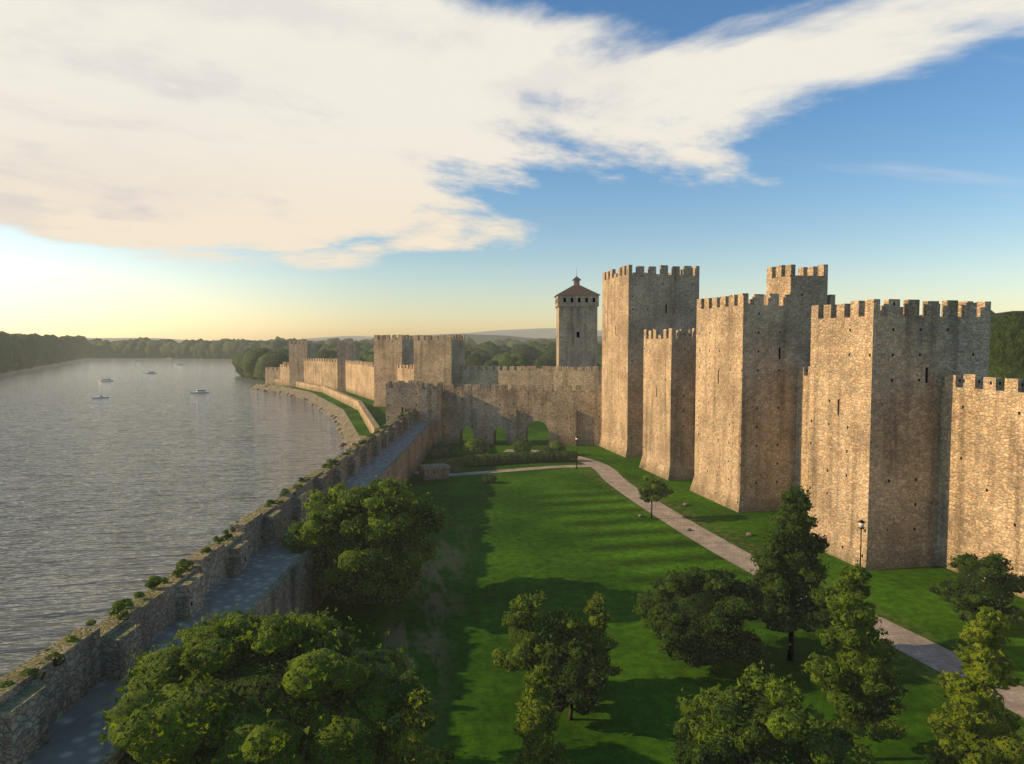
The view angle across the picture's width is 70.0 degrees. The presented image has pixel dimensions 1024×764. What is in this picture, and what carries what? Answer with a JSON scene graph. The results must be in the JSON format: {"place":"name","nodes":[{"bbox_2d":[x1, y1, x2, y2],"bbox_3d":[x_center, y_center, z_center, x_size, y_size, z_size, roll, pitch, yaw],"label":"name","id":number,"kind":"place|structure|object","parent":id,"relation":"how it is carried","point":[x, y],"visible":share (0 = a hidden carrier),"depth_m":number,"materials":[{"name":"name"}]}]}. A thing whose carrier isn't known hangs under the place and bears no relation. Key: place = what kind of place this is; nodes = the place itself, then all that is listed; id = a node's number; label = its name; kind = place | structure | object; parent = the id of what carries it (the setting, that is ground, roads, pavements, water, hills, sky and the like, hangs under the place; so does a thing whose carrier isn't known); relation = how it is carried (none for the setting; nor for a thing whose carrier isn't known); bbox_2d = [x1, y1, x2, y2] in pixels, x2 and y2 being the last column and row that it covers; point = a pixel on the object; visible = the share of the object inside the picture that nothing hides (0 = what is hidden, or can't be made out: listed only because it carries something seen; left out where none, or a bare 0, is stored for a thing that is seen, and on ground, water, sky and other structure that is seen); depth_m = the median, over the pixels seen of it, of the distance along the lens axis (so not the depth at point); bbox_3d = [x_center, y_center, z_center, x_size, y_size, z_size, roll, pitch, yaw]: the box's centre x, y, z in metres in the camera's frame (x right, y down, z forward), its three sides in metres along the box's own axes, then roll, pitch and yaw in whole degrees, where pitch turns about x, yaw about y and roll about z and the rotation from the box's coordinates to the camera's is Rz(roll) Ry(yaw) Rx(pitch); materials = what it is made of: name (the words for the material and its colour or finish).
{"place":"outdoors","nodes":[
{"label":"outdoors","id":0,"kind":"place"},
{"bbox_2d":[87,338,182,342],"bbox_3d":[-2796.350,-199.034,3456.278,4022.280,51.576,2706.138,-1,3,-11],"label":"hill","id":1,"kind":"structure","parent":0,"point":[117,339],"depth_m":3687.87,"materials":[{"name":"grey"}]},
{"bbox_2d":[0,358,360,677],"bbox_3d":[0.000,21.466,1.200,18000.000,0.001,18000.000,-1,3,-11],"label":"river water","id":2,"kind":"structure","parent":0,"point":[132,483],"depth_m":121.70,"materials":[{"name":"grey liquid"}]},
{"bbox_2d":[91,396,108,398],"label":"boat","id":3,"kind":"object","parent":2,"relation":"on","point":[100,397],"visible":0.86,"depth_m":275.62,"materials":[{"name":"white"}]},
{"bbox_2d":[98,378,112,380],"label":"boat","id":4,"kind":"object","parent":2,"relation":"on","point":[105,379],"visible":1,"depth_m":391.74,"materials":[{"name":"white"}]},
{"bbox_2d":[190,389,208,392],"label":"boat","id":5,"kind":"object","parent":2,"relation":"on","point":[201,391],"visible":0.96,"depth_m":302.44,"materials":[{"name":"white"}]},
{"bbox_2d":[6,356,366,448],"bbox_3d":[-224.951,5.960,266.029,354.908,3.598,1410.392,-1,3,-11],"label":"earth bank","id":6,"kind":"structure","parent":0,"point":[350,435],"depth_m":226.34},
{"bbox_2d":[253,388,346,447],"bbox_3d":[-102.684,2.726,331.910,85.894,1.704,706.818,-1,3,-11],"label":"shore rocks","id":7,"kind":"object","parent":6,"relation":"on","point":[341,444],"visible":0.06,"depth_m":191.08,"materials":[{"name":"grey stone"}]},
{"bbox_2d":[264,335,464,406],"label":"towers","id":8,"kind":"structure","parent":0,"point":[436,360],"depth_m":211.23,"materials":[{"name":"beige stone"}]},
{"bbox_2d":[386,380,442,445],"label":"tower","id":9,"kind":"structure","parent":0,"point":[402,396],"depth_m":132.97,"materials":[{"name":"grey stone"}]},
{"bbox_2d":[297,328,601,340],"bbox_3d":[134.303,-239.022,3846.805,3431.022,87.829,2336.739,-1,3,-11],"label":"hill","id":10,"kind":"structure","parent":0,"point":[547,333],"depth_m":3489.93,"materials":[{"name":"grey"}]},
{"bbox_2d":[0,0,1023,340],"label":"sky","id":11,"kind":"structure","parent":0,"point":[209,170],"materials":[{"name":"blue"}]},
{"bbox_2d":[432,334,601,344],"bbox_3d":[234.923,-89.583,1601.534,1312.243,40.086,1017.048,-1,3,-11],"label":"hill","id":12,"kind":"structure","parent":0,"point":[478,339],"depth_m":1522.13,"materials":[{"name":"green plant"}]},
{"bbox_2d":[436,384,601,445],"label":"fortress wall","id":13,"kind":"structure","parent":0,"point":[567,416],"depth_m":134.25,"materials":[{"name":"grey stone"}]},
{"bbox_2d":[262,383,1023,763],"bbox_3d":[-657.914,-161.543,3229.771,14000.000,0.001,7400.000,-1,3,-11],"label":"ground","id":14,"kind":"structure","parent":0,"point":[572,537],"depth_m":52.43,"materials":[{"name":"green plant"}]},
{"bbox_2d":[0,331,31,334],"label":"hills","id":15,"kind":"structure","parent":14,"relation":"on","point":[13,334],"depth_m":779.83,"materials":[{"name":"grey"}]},
{"bbox_2d":[0,332,92,372],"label":"treeline","id":16,"kind":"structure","parent":14,"relation":"on","point":[19,352],"depth_m":589.58,"materials":[{"name":"green plant"}]},
{"bbox_2d":[88,338,300,358],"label":"treeline","id":17,"kind":"object","parent":14,"relation":"on","point":[207,349],"visible":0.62,"depth_m":894.72,"materials":[{"name":"green plant"}]},
{"bbox_2d":[0,408,433,763],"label":"fortress wall","id":18,"kind":"structure","parent":14,"relation":"on","point":[54,715],"depth_m":38.05,"materials":[{"name":"grey stone"}]},
{"bbox_2d":[0,409,411,687],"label":"parapet weeds","id":19,"kind":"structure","parent":18,"relation":"on","point":[152,582],"depth_m":37.01,"materials":[{"name":"green plant"}]},
{"bbox_2d":[232,347,288,380],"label":"trees","id":20,"kind":"object","parent":14,"relation":"on","point":[248,363],"visible":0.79,"depth_m":405.71,"materials":[{"name":"green plant"}]},
{"bbox_2d":[97,604,425,763],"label":"corner tree","id":21,"kind":"object","parent":14,"relation":"on","point":[208,691],"visible":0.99,"depth_m":27.17,"materials":[{"name":"green plant"}]},
{"bbox_2d":[274,379,379,433],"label":"low wall","id":22,"kind":"structure","parent":14,"relation":"on","point":[372,425],"depth_m":224.54,"materials":[{"name":"stone"}]},
{"bbox_2d":[88,336,601,347],"bbox_3d":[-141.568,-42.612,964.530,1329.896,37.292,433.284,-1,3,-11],"label":"hills","id":23,"kind":"structure","parent":14,"relation":"on","point":[471,342],"depth_m":916.38,"materials":[{"name":"green plant"}]},
{"bbox_2d":[278,475,450,605],"bbox_3d":[-10.076,11.461,52.630,10.909,9.490,12.005,3,4,40],"label":"tree","id":24,"kind":"object","parent":14,"relation":"on","point":[341,530],"visible":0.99,"depth_m":49.99,"materials":[{"name":"green plant"}]},
{"bbox_2d":[379,685,457,763],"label":"tree","id":25,"kind":"object","parent":14,"relation":"on","point":[417,719],"visible":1,"depth_m":27.07,"materials":[{"name":"green plant"}]},
{"bbox_2d":[417,463,450,479],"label":"stone block","id":26,"kind":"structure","parent":14,"relation":"on","point":[436,471],"depth_m":100.70,"materials":[{"name":"grey stone"}]},
{"bbox_2d":[280,358,601,399],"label":"fortress walls","id":27,"kind":"structure","parent":14,"relation":"on","point":[359,376],"depth_m":191.25,"materials":[{"name":"beige stone"}]},
{"bbox_2d":[429,440,453,457],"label":"ball bush","id":28,"kind":"object","parent":14,"relation":"on","point":[444,449],"visible":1,"depth_m":119.60,"materials":[{"name":"green plant"}]},
{"bbox_2d":[283,341,601,357],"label":"trees","id":29,"kind":"object","parent":14,"relation":"on","point":[534,349],"visible":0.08,"depth_m":466.80,"materials":[{"name":"green plant"}]},
{"bbox_2d":[433,457,467,466],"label":"hedge","id":30,"kind":"object","parent":14,"relation":"on","point":[452,461],"visible":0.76,"depth_m":110.01,"materials":[{"name":"green plant"}]},
{"bbox_2d":[451,466,460,472],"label":"lawn bush","id":31,"kind":"object","parent":14,"relation":"on","point":[455,469],"visible":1,"depth_m":105.43,"materials":[{"name":"green plant"}]},
{"bbox_2d":[315,349,601,370],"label":"trees","id":32,"kind":"object","parent":14,"relation":"on","point":[509,358],"visible":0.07,"depth_m":310.06,"materials":[{"name":"green plant"}]},
{"bbox_2d":[462,438,488,455],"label":"ball bush","id":33,"kind":"object","parent":14,"relation":"on","point":[474,446],"visible":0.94,"depth_m":116.89,"materials":[{"name":"green plant"}]},
{"bbox_2d":[483,473,495,483],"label":"lawn bush","id":34,"kind":"object","parent":14,"relation":"on","point":[489,477],"visible":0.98,"depth_m":97.71,"materials":[{"name":"green plant"}]},
{"bbox_2d":[462,450,577,465],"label":"hedge","id":35,"kind":"object","parent":14,"relation":"on","point":[508,458],"visible":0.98,"depth_m":113.97,"materials":[{"name":"green plant"}]},
{"bbox_2d":[512,438,532,452],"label":"ball bush","id":36,"kind":"object","parent":14,"relation":"on","point":[520,445],"visible":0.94,"depth_m":121.51,"materials":[{"name":"green plant"}]},
{"bbox_2d":[490,588,585,677],"bbox_3d":[1.551,14.105,39.165,5.312,5.675,4.789,-1,3,-11],"label":"tree group","id":37,"kind":"object","parent":14,"relation":"on","point":[525,653],"visible":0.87,"depth_m":38.70,"materials":[{"name":"green plant"}]},
{"bbox_2d":[506,665,574,763],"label":"tree","id":38,"kind":"object","parent":14,"relation":"on","point":[538,721],"visible":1,"depth_m":28.22,"materials":[{"name":"green plant"}]},
{"bbox_2d":[541,444,554,452],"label":"ball bush","id":39,"kind":"object","parent":14,"relation":"on","point":[547,448],"visible":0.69,"depth_m":119.76,"materials":[{"name":"green plant"}]},
{"bbox_2d":[549,439,566,452],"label":"ball bush","id":40,"kind":"object","parent":14,"relation":"on","point":[557,445],"visible":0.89,"depth_m":121.25,"materials":[{"name":"green plant"}]},
{"bbox_2d":[383,503,752,544],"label":"rocks","id":41,"kind":"object","parent":14,"relation":"on","point":[689,529],"visible":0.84,"depth_m":73.28,"materials":[{"name":"grey stone"}]},
{"bbox_2d":[532,638,608,720],"bbox_3d":[2.915,15.140,36.390,3.547,3.946,3.733,-2,4,-29],"label":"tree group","id":42,"kind":"object","parent":14,"relation":"on","point":[582,697],"visible":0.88,"depth_m":36.06,"materials":[{"name":"green plant"}]},
{"bbox_2d":[554,270,599,370],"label":"tower","id":43,"kind":"structure","parent":14,"relation":"on","point":[576,304],"depth_m":201.05,"materials":[{"name":"stone"},{"name":"clay roof tile"}]},
{"bbox_2d":[575,436,578,468],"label":"lamp post","id":44,"kind":"object","parent":14,"relation":"on","point":[576,437],"visible":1,"depth_m":108.84,"materials":[{"name":"grey metal"}]},
{"bbox_2d":[574,591,622,678],"bbox_3d":[4.449,14.112,39.611,2.903,5.619,2.930,-1,3,-11],"label":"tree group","id":45,"kind":"object","parent":14,"relation":"on","point":[598,649],"visible":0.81,"depth_m":39.16,"materials":[{"name":"green plant"}]},
{"bbox_2d":[599,265,699,457],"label":"fortress tower","id":46,"kind":"structure","parent":14,"relation":"on","point":[636,303],"depth_m":120.11,"materials":[{"name":"stone"}]},
{"bbox_2d":[637,474,673,518],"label":"tree","id":47,"kind":"object","parent":14,"relation":"on","point":[657,489],"visible":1,"depth_m":77.47,"materials":[{"name":"green plant"}]},
{"bbox_2d":[639,328,695,480],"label":"fortress tower","id":48,"kind":"structure","parent":14,"relation":"on","point":[669,383],"depth_m":100.55,"materials":[{"name":"stone"}]},
{"bbox_2d":[628,564,770,667],"bbox_3d":[11.668,13.811,43.095,8.818,5.844,7.825,-1,3,-11],"label":"dark round tree","id":49,"kind":"object","parent":14,"relation":"on","point":[671,623],"visible":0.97,"depth_m":41.46,"materials":[{"name":"green plant"}]},
{"bbox_2d":[666,733,784,763],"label":"tree","id":50,"kind":"object","parent":14,"relation":"on","point":[718,751],"visible":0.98,"depth_m":26.09,"materials":[{"name":"green plant"}]},
{"bbox_2d":[690,264,834,512],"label":"fortress tower","id":51,"kind":"structure","parent":14,"relation":"on","point":[752,354],"depth_m":82.08,"materials":[{"name":"stone"}]},
{"bbox_2d":[670,659,878,763],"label":"tree","id":52,"kind":"object","parent":14,"relation":"on","point":[777,719],"visible":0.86,"depth_m":27.49,"materials":[{"name":"green plant"}]},
{"bbox_2d":[743,484,839,660],"bbox_3d":[16.570,11.355,43.165,6.346,10.726,6.050,-1,3,-11],"label":"cone tree","id":53,"kind":"object","parent":14,"relation":"on","point":[786,558],"visible":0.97,"depth_m":42.35,"materials":[{"name":"green plant"}]},
{"bbox_2d":[801,560,910,745],"bbox_3d":[15.490,12.639,32.926,4.253,9.298,4.426,-1,3,-11],"label":"cone tree","id":54,"kind":"object","parent":14,"relation":"on","point":[864,689],"visible":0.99,"depth_m":32.28,"materials":[{"name":"green plant"}]},
{"bbox_2d":[857,520,864,565],"bbox_3d":[27.659,13.343,57.997,0.571,4.880,0.600,-1,3,-11],"label":"lamp post","id":55,"kind":"object","parent":14,"relation":"on","point":[861,524],"visible":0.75,"depth_m":57.87,"materials":[{"name":"grey metal"}]},
{"bbox_2d":[807,299,990,570],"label":"fortress tower","id":56,"kind":"structure","parent":14,"relation":"on","point":[878,372],"depth_m":61.60,"materials":[{"name":"stone"}]},
{"bbox_2d":[794,366,1023,597],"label":"fortress wall","id":57,"kind":"structure","parent":14,"relation":"on","point":[981,489],"depth_m":58.11,"materials":[{"name":"stone"}]},
{"bbox_2d":[917,605,1023,763],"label":"cone tree","id":58,"kind":"object","parent":14,"relation":"on","point":[981,721],"visible":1,"depth_m":28.15,"materials":[{"name":"green plant"}]},
{"bbox_2d":[926,551,1023,623],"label":"tree","id":59,"kind":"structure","parent":14,"relation":"on","point":[998,583],"depth_m":46.97,"materials":[{"name":"green plant"}]},
{"bbox_2d":[988,310,1023,390],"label":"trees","id":60,"kind":"object","parent":14,"relation":"on","point":[1006,354],"visible":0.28,"depth_m":126.58,"materials":[{"name":"green plant"}]},
{"bbox_2d":[414,449,1023,716],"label":"park path","id":61,"kind":"structure","parent":0,"point":[933,655],"depth_m":64.87,"materials":[{"name":"beige gravel"}]}
]}

